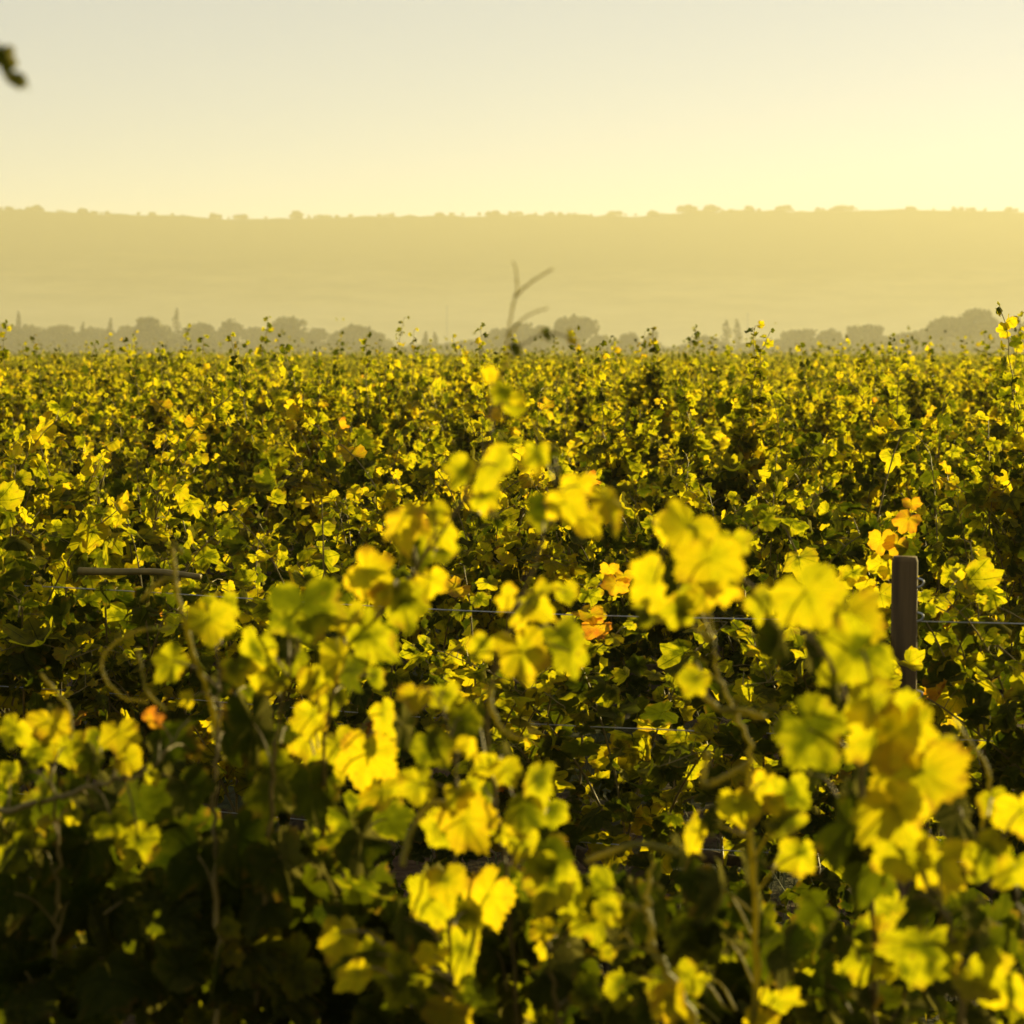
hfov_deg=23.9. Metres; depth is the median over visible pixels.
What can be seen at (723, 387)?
grapevine
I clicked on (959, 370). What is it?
grapevine
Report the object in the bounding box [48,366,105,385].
grapevine
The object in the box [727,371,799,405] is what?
grapevine
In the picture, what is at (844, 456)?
grapevine
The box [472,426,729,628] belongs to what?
grapevine
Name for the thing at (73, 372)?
grapevine
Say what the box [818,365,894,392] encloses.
grapevine
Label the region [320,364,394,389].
grapevine
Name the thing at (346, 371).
grapevine
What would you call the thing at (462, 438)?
grapevine
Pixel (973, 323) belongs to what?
tree
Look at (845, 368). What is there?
grapevine
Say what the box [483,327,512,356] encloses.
tree
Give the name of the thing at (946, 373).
grapevine
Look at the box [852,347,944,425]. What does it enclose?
grapevine
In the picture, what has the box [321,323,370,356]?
tree
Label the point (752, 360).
grapevine
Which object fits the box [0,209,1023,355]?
hill
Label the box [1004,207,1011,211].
tree
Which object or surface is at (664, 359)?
grapevine
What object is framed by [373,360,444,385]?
grapevine
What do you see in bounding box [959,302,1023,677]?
grapevine
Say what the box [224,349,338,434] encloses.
grapevine
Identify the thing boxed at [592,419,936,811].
grapevine
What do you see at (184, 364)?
grapevine
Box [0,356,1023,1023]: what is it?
ground
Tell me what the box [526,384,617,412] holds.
grapevine
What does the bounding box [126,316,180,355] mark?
tree
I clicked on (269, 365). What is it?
grapevine
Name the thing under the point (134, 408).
grapevine
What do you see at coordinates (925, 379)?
grapevine
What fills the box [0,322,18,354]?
tree
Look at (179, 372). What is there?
grapevine
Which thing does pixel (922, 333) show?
tree
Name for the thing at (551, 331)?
tree
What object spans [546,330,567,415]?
grapevine
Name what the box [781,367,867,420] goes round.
grapevine
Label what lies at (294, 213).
tree
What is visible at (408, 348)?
tree
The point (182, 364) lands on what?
grapevine
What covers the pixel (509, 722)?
trellis wire
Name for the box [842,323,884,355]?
tree
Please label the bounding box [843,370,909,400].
grapevine
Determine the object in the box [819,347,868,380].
grapevine
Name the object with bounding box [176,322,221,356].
tree
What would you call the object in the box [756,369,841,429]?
grapevine
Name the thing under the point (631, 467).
grapevine
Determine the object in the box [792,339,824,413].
grapevine
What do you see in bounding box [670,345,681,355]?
tree
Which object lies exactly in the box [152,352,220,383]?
grapevine
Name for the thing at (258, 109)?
sky
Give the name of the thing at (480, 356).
grapevine
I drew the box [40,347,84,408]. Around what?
grapevine
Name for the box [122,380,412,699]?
grapevine
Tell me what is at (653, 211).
tree
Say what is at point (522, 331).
tree
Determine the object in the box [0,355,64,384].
grapevine
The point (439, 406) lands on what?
grapevine
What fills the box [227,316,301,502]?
grapevine
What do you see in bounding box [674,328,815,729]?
grapevine
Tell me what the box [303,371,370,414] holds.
grapevine
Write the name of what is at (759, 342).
tree
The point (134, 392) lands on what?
grapevine
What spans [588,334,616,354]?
tree
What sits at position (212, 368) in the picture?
grapevine
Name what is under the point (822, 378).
grapevine
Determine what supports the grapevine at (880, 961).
on the ground at (402, 872)
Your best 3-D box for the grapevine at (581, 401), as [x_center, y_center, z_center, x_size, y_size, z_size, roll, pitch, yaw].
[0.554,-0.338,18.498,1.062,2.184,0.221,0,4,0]
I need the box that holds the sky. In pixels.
[0,0,1023,218]
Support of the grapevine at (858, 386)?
on the ground at (402, 872)
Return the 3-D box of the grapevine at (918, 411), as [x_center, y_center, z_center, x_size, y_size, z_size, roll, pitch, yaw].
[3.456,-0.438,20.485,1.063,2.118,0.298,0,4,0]
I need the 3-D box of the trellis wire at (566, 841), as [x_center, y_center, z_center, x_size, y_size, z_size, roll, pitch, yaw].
[0.000,0.860,6.470,6.400,0.027,0.003,1,4,20]
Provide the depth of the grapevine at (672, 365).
44.31 m
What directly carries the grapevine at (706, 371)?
on the ground at (402, 872)
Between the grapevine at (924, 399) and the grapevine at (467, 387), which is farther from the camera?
the grapevine at (467, 387)
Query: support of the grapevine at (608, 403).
on the ground at (402, 872)
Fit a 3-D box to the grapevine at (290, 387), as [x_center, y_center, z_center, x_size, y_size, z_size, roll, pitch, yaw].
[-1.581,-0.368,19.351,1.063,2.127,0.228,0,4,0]
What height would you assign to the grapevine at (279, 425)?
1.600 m
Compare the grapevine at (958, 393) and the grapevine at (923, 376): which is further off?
the grapevine at (958, 393)
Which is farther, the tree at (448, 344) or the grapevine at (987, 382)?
the tree at (448, 344)
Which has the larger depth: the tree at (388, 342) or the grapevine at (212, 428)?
the tree at (388, 342)
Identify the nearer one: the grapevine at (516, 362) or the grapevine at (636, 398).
the grapevine at (636, 398)
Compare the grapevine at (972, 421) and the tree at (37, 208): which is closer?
the grapevine at (972, 421)
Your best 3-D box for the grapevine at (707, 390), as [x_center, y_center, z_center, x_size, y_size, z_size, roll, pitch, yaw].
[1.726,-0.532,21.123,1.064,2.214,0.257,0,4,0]
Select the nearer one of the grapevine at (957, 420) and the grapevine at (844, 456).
the grapevine at (844, 456)
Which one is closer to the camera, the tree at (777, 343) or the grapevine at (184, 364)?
the grapevine at (184, 364)
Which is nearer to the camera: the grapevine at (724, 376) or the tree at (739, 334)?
the grapevine at (724, 376)
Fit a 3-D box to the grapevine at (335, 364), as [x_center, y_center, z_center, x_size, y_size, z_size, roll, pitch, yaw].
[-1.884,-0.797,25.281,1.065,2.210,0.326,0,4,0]
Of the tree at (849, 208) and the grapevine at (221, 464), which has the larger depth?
the tree at (849, 208)
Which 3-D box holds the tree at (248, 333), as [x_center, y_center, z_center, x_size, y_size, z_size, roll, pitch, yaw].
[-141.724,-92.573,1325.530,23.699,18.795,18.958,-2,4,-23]
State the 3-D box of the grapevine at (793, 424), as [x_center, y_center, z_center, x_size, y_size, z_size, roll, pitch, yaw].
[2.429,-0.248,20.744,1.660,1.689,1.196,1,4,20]
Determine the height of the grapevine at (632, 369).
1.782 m
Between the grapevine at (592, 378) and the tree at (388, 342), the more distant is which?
the tree at (388, 342)
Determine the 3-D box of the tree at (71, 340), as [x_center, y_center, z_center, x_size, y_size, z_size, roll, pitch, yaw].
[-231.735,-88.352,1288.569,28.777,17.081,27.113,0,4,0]
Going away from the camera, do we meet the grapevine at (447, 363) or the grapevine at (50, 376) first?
the grapevine at (50, 376)
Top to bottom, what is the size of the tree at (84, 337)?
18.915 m
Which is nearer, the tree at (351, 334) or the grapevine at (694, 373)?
the grapevine at (694, 373)
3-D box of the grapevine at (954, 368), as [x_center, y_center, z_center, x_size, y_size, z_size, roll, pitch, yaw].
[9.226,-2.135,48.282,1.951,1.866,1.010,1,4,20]
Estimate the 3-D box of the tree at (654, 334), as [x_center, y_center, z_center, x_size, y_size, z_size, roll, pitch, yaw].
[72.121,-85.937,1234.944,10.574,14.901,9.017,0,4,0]
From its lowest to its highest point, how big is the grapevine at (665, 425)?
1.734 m
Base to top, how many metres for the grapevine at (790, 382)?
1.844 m
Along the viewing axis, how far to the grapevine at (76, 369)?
35.83 m
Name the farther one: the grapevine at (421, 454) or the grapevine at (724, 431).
the grapevine at (724, 431)
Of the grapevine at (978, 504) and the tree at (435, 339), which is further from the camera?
the tree at (435, 339)
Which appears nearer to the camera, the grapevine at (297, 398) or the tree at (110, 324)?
the grapevine at (297, 398)
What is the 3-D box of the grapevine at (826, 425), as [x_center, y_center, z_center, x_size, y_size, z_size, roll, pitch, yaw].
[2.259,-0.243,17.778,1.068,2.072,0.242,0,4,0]
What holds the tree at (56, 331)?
on the ground at (402, 872)
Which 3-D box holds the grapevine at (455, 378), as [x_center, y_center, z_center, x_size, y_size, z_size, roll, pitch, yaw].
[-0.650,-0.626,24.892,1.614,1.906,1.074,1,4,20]
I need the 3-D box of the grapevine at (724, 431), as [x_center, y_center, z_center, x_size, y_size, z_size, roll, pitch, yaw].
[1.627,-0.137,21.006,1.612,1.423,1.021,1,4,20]
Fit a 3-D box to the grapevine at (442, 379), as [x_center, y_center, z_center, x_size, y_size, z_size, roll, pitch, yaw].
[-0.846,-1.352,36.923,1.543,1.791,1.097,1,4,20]
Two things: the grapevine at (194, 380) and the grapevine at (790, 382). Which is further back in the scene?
the grapevine at (194, 380)
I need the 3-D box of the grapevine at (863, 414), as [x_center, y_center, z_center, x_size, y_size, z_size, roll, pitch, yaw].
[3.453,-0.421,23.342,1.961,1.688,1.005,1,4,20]
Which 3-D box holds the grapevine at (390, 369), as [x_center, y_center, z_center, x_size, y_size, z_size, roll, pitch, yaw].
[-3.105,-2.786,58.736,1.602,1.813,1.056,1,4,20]
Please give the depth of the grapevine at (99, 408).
22.94 m
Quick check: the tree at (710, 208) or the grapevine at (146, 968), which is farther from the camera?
the tree at (710, 208)
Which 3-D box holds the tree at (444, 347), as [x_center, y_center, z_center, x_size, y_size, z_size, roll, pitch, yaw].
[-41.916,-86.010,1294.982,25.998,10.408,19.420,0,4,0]
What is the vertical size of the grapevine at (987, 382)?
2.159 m
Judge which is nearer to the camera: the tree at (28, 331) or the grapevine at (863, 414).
the grapevine at (863, 414)
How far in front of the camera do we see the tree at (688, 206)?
2578.95 m
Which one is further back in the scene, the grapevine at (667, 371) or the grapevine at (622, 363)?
the grapevine at (667, 371)
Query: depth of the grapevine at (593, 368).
42.13 m
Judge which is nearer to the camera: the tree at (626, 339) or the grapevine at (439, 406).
the grapevine at (439, 406)
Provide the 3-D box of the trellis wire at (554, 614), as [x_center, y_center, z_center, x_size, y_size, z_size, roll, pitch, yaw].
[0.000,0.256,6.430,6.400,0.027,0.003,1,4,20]
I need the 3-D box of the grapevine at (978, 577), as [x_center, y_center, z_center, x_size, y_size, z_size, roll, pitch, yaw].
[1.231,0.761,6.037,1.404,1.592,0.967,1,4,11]
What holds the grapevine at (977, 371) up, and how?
on the ground at (402, 872)
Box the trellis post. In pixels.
[890,556,924,911]
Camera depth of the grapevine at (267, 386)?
28.45 m
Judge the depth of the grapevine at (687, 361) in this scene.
21.06 m
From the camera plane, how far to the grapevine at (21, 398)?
20.10 m
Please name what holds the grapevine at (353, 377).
on the ground at (402, 872)
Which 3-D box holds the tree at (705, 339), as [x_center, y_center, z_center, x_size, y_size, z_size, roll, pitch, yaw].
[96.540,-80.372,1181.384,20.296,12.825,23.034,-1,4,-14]
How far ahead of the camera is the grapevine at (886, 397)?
20.48 m
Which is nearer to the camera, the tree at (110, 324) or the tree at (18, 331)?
the tree at (110, 324)
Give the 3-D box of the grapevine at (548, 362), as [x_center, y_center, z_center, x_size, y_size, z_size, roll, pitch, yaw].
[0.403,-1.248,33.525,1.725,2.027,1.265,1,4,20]
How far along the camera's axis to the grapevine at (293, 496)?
16.07 m
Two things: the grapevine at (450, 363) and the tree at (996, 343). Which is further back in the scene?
the tree at (996, 343)
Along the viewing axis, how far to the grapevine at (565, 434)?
18.54 m
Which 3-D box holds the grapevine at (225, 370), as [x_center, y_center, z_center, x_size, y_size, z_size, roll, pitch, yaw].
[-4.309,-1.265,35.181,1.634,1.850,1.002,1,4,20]
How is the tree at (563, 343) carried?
on the ground at (402, 872)
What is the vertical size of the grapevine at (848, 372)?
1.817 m
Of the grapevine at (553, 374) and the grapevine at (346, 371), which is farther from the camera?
the grapevine at (346, 371)
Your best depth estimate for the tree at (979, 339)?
1332.57 m
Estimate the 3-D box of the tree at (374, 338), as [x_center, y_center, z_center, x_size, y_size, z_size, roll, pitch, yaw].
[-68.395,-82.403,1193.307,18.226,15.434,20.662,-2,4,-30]
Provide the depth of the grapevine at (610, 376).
50.67 m
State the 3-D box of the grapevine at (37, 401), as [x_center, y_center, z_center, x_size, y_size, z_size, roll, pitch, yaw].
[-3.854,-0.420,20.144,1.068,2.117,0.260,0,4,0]
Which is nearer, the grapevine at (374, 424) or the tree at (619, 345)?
the grapevine at (374, 424)
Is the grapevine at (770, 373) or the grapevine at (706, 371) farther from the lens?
the grapevine at (706, 371)
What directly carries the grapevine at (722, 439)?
on the ground at (402, 872)
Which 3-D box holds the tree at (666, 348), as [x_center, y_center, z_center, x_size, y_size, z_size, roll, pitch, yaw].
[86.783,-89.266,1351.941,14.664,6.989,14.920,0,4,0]
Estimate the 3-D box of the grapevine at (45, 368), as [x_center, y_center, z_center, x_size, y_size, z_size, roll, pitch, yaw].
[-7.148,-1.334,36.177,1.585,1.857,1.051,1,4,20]
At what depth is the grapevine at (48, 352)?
52.01 m
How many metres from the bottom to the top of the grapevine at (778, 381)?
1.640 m
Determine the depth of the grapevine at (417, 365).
46.23 m
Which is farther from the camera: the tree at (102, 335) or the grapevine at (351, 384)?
the tree at (102, 335)
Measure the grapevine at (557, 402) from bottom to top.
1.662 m
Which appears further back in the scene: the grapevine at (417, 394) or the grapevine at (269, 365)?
the grapevine at (269, 365)
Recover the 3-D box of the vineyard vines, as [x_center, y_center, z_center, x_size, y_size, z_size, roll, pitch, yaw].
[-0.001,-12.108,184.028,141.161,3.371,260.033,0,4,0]
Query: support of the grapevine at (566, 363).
on the ground at (402, 872)
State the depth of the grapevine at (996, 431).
14.56 m
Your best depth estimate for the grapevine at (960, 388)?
37.01 m
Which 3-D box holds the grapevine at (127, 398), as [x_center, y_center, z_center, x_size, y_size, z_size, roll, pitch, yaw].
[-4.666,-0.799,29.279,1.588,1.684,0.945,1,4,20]
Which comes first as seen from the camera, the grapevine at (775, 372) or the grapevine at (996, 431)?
the grapevine at (996, 431)
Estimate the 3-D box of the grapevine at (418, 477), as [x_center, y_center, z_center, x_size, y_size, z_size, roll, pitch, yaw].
[-0.350,0.226,12.856,1.502,1.783,1.118,1,4,20]
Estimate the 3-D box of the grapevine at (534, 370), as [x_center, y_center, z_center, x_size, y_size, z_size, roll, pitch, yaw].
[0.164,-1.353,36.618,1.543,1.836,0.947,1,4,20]
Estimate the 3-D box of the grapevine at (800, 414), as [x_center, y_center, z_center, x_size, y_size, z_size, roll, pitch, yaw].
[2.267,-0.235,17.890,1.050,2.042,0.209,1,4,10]
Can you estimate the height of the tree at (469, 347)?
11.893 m
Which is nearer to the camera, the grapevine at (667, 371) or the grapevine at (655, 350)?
the grapevine at (655, 350)
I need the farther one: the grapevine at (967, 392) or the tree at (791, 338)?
the tree at (791, 338)
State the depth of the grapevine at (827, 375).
51.92 m
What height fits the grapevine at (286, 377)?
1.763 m
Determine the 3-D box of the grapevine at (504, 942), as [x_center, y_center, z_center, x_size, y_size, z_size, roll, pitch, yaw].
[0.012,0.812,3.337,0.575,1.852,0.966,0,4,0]
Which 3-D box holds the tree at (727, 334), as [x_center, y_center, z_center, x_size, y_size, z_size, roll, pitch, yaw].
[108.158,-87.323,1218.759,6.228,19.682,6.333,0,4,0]
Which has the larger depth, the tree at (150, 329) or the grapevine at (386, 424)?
the tree at (150, 329)
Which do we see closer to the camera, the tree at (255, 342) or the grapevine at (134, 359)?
the grapevine at (134, 359)
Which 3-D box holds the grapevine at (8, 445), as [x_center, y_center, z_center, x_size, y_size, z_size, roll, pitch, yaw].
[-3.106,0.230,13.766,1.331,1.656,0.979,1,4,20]
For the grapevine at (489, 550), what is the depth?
9.44 m
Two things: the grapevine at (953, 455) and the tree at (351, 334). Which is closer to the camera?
the grapevine at (953, 455)
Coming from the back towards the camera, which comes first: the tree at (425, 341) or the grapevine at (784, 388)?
the tree at (425, 341)
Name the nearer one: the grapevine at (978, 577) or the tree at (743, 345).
the grapevine at (978, 577)
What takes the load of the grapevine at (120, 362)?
on the ground at (402, 872)
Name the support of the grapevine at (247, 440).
on the ground at (402, 872)
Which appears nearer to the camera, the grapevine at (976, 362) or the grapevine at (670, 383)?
the grapevine at (670, 383)
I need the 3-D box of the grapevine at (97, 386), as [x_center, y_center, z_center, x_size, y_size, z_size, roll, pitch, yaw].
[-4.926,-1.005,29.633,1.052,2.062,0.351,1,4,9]
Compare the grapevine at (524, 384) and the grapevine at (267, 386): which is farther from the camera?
the grapevine at (267, 386)
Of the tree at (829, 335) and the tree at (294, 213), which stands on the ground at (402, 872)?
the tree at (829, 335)
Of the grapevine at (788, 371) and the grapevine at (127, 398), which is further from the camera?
the grapevine at (788, 371)
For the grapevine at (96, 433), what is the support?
on the ground at (402, 872)
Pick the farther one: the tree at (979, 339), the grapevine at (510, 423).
the tree at (979, 339)
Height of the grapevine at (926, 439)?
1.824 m
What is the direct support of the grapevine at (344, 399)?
on the ground at (402, 872)
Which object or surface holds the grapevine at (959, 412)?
on the ground at (402, 872)
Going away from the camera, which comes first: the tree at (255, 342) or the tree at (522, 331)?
the tree at (522, 331)
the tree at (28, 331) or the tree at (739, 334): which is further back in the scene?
the tree at (28, 331)
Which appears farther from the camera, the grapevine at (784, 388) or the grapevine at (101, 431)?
the grapevine at (101, 431)
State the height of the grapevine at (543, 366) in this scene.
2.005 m
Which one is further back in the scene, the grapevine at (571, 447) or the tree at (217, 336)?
the tree at (217, 336)
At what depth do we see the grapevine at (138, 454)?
13.59 m
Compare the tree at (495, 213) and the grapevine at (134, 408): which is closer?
the grapevine at (134, 408)
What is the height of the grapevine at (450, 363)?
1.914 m
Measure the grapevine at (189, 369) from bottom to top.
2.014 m
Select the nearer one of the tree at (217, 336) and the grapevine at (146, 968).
the grapevine at (146, 968)
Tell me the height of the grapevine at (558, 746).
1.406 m
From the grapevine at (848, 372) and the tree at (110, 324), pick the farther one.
the tree at (110, 324)
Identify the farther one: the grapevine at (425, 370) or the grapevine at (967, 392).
the grapevine at (425, 370)
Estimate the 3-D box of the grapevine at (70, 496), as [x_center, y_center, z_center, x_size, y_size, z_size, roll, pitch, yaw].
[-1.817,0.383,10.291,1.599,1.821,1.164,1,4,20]
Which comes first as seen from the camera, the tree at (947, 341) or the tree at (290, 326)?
the tree at (290, 326)
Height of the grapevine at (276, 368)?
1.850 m
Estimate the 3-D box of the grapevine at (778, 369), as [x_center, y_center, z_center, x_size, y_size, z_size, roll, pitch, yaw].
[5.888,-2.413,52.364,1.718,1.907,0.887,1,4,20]
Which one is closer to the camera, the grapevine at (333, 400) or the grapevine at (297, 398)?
the grapevine at (297, 398)
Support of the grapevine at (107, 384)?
on the ground at (402, 872)
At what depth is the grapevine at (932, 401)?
20.36 m
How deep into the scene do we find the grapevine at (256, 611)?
6.72 m
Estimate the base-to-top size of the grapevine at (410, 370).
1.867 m
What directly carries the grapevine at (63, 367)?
on the ground at (402, 872)
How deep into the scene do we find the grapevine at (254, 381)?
22.44 m
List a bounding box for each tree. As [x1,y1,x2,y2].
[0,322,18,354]
[15,311,23,351]
[20,324,51,355]
[31,205,44,210]
[42,324,74,353]
[51,331,105,355]
[77,209,87,213]
[79,322,86,352]
[81,325,106,337]
[94,330,115,354]
[106,318,114,353]
[106,325,134,354]
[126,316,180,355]
[171,308,180,349]
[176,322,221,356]
[206,330,228,355]
[217,318,245,355]
[237,327,264,350]
[249,334,264,356]
[262,315,317,355]
[289,210,302,218]
[304,327,328,351]
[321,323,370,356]
[355,330,393,356]
[382,338,398,347]
[402,344,416,355]
[412,342,457,356]
[421,331,429,354]
[431,332,438,352]
[440,342,457,350]
[456,339,476,354]
[472,335,488,356]
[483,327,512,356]
[491,210,499,215]
[509,322,532,354]
[524,325,552,355]
[544,328,558,355]
[550,337,589,356]
[552,314,600,352]
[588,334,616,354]
[611,339,624,351]
[619,332,639,356]
[633,341,649,357]
[643,330,662,356]
[649,210,658,215]
[661,346,672,355]
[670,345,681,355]
[680,343,694,355]
[683,204,693,211]
[689,335,731,356]
[703,204,717,211]
[720,320,731,345]
[732,343,751,355]
[733,318,742,353]
[742,338,775,355]
[744,205,753,211]
[770,338,785,355]
[775,206,785,210]
[776,328,821,356]
[781,205,794,211]
[816,328,853,356]
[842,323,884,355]
[845,205,855,210]
[877,331,925,356]
[880,334,895,342]
[914,328,945,355]
[925,308,997,354]
[934,336,985,357]
[976,336,989,342]
[981,321,1023,355]
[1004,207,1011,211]
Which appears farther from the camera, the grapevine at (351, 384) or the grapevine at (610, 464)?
the grapevine at (351, 384)
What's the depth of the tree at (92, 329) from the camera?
1338.16 m
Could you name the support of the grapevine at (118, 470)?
on the ground at (402, 872)
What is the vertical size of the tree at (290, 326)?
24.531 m
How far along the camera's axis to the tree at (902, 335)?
1180.85 m
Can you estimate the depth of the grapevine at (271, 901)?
3.28 m
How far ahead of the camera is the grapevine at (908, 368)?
28.81 m
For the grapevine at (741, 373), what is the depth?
38.13 m
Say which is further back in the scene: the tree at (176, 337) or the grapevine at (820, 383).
the tree at (176, 337)
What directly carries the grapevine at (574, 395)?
on the ground at (402, 872)
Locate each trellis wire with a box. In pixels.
[0,686,993,741]
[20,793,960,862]
[24,585,1023,623]
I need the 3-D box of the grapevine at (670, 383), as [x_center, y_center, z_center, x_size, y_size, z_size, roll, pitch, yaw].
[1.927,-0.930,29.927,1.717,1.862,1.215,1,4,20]
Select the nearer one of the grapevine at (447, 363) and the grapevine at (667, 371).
the grapevine at (667, 371)
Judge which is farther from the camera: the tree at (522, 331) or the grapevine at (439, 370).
the tree at (522, 331)
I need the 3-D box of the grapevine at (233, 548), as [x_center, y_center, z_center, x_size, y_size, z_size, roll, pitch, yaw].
[-0.914,0.533,10.013,1.744,1.527,1.064,1,4,20]
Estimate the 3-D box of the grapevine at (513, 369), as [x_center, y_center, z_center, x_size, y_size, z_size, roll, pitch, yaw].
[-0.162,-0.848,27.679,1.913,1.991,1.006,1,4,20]
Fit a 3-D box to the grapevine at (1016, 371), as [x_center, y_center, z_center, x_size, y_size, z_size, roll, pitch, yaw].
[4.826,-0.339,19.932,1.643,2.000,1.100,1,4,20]
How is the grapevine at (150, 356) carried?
on the ground at (402, 872)
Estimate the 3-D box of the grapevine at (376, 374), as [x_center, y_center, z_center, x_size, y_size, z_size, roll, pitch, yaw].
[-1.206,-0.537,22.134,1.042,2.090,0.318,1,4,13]
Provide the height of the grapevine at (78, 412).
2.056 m
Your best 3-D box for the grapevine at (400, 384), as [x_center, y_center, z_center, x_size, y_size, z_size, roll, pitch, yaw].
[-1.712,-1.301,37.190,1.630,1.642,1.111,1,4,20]
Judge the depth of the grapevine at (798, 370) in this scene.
40.96 m
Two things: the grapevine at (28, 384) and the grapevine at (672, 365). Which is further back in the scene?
the grapevine at (672, 365)
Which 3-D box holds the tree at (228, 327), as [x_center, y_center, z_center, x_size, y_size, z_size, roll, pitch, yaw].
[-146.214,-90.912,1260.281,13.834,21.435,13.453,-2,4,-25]
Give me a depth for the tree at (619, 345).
1311.30 m
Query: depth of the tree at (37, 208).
2579.89 m
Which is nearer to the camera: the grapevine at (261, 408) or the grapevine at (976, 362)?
the grapevine at (261, 408)
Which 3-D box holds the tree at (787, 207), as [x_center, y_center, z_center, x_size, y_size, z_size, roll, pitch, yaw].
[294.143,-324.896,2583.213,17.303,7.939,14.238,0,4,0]
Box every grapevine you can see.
[0,44,217,1023]
[0,319,13,471]
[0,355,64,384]
[0,376,126,471]
[0,389,250,754]
[0,392,104,578]
[0,424,96,585]
[0,460,247,956]
[0,490,500,986]
[1,342,32,452]
[2,358,70,387]
[3,365,77,425]
[5,368,94,419]
[6,362,73,399]
[10,392,140,444]
[15,358,72,391]
[16,426,237,641]
[29,370,105,413]
[30,334,75,426]
[34,350,77,379]
[36,363,95,408]
[40,340,98,476]
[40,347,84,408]
[41,353,227,488]
[42,410,223,582]
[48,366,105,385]
[72,353,150,396]
[73,378,171,444]
[77,397,104,437]
[85,346,119,425]
[88,352,146,373]
[90,360,182,401]
[91,332,129,421]
[94,348,128,376]
[96,456,457,762]
[99,261,578,1023]
[99,346,247,424]
[103,337,178,457]
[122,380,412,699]
[125,330,141,424]
[131,348,284,434]
[132,369,202,401]
[143,344,179,509]
[144,355,210,375]
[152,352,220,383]
[161,356,202,373]
[168,362,258,390]
[170,323,202,401]
[178,414,357,591]
[180,389,344,550]
[182,363,333,444]
[183,332,276,586]
[190,334,227,458]
[198,366,226,389]
[205,356,324,435]
[210,340,296,532]
[221,344,340,576]
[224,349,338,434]
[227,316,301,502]
[232,393,317,434]
[235,371,288,390]
[238,354,308,380]
[253,360,301,379]
[269,358,371,425]
[274,333,337,432]
[277,375,415,440]
[284,372,466,475]
[296,332,393,538]
[296,387,584,682]
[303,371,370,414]
[303,421,671,810]
[304,392,466,499]
[310,347,342,459]
[317,441,696,1023]
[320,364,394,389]
[323,367,378,388]
[324,330,346,426]
[336,425,520,630]
[340,351,473,419]
[344,363,360,379]
[346,362,431,394]
[354,360,412,381]
[365,339,397,433]
[368,316,409,453]
[368,376,409,393]
[372,562,923,1023]
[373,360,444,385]
[380,327,423,454]
[384,358,451,382]
[390,359,487,433]
[394,357,430,386]
[399,364,586,540]
[403,364,443,374]
[404,366,451,394]
[420,401,576,460]
[425,351,567,424]
[426,339,473,443]
[427,362,488,409]
[432,334,488,449]
[442,357,480,391]
[444,322,498,538]
[452,340,478,391]
[460,349,613,430]
[463,345,520,539]
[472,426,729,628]
[477,344,506,416]
[493,334,538,393]
[499,353,517,377]
[501,410,774,700]
[508,364,570,384]
[509,349,593,401]
[511,377,721,553]
[517,356,564,381]
[523,387,672,452]
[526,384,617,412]
[530,363,631,425]
[545,362,619,392]
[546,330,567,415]
[552,359,578,382]
[558,368,689,426]
[559,348,612,384]
[568,325,610,472]
[569,418,822,631]
[578,365,645,388]
[590,340,666,706]
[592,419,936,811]
[602,421,735,468]
[603,362,632,383]
[609,335,643,419]
[611,362,703,414]
[615,356,705,415]
[621,328,649,438]
[628,498,1023,1023]
[634,359,702,388]
[635,327,673,463]
[640,384,865,592]
[643,351,676,369]
[644,327,690,465]
[657,357,721,388]
[664,386,820,430]
[671,335,697,429]
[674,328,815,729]
[674,358,760,404]
[687,363,736,418]
[691,386,798,417]
[692,324,716,438]
[698,363,990,704]
[699,359,753,380]
[703,366,742,387]
[704,363,752,382]
[705,340,740,444]
[707,334,731,395]
[710,386,862,452]
[723,362,800,395]
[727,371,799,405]
[731,497,1023,1023]
[732,320,850,719]
[739,362,798,386]
[745,358,813,378]
[745,370,818,405]
[749,365,832,431]
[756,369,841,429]
[759,374,834,392]
[767,427,962,634]
[773,359,815,379]
[777,364,819,391]
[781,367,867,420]
[784,387,957,431]
[787,344,911,425]
[791,342,836,457]
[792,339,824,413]
[798,367,837,391]
[806,338,875,473]
[811,365,856,384]
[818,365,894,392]
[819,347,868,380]
[819,364,899,396]
[826,343,872,441]
[830,372,1009,538]
[839,364,899,383]
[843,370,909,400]
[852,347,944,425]
[861,410,1023,828]
[863,344,952,419]
[863,371,1015,477]
[868,366,954,402]
[870,333,904,418]
[872,388,1020,437]
[899,335,945,474]
[899,426,1023,709]
[905,364,993,403]
[913,361,959,381]
[918,414,1022,621]
[922,336,957,459]
[924,368,980,391]
[926,363,999,398]
[941,357,1012,377]
[947,364,1012,385]
[948,371,1023,395]
[951,363,1014,375]
[953,360,1023,396]
[958,336,981,424]
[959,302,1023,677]
[962,330,1002,448]
[963,390,1023,454]
[980,311,1023,647]
[992,347,1006,402]
[996,361,1021,417]
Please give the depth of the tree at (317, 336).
1287.55 m
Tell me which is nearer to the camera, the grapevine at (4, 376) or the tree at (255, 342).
the grapevine at (4, 376)
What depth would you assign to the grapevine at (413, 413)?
18.92 m
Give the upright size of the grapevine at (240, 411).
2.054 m
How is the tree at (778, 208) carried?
on the hill
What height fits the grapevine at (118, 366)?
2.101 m
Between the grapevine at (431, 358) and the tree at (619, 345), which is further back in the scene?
the tree at (619, 345)
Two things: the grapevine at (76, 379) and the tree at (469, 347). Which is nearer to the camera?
the grapevine at (76, 379)
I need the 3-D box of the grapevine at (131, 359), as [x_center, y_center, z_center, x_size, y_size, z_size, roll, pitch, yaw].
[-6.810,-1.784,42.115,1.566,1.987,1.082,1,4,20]
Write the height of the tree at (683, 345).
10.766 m
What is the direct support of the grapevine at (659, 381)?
on the ground at (402, 872)

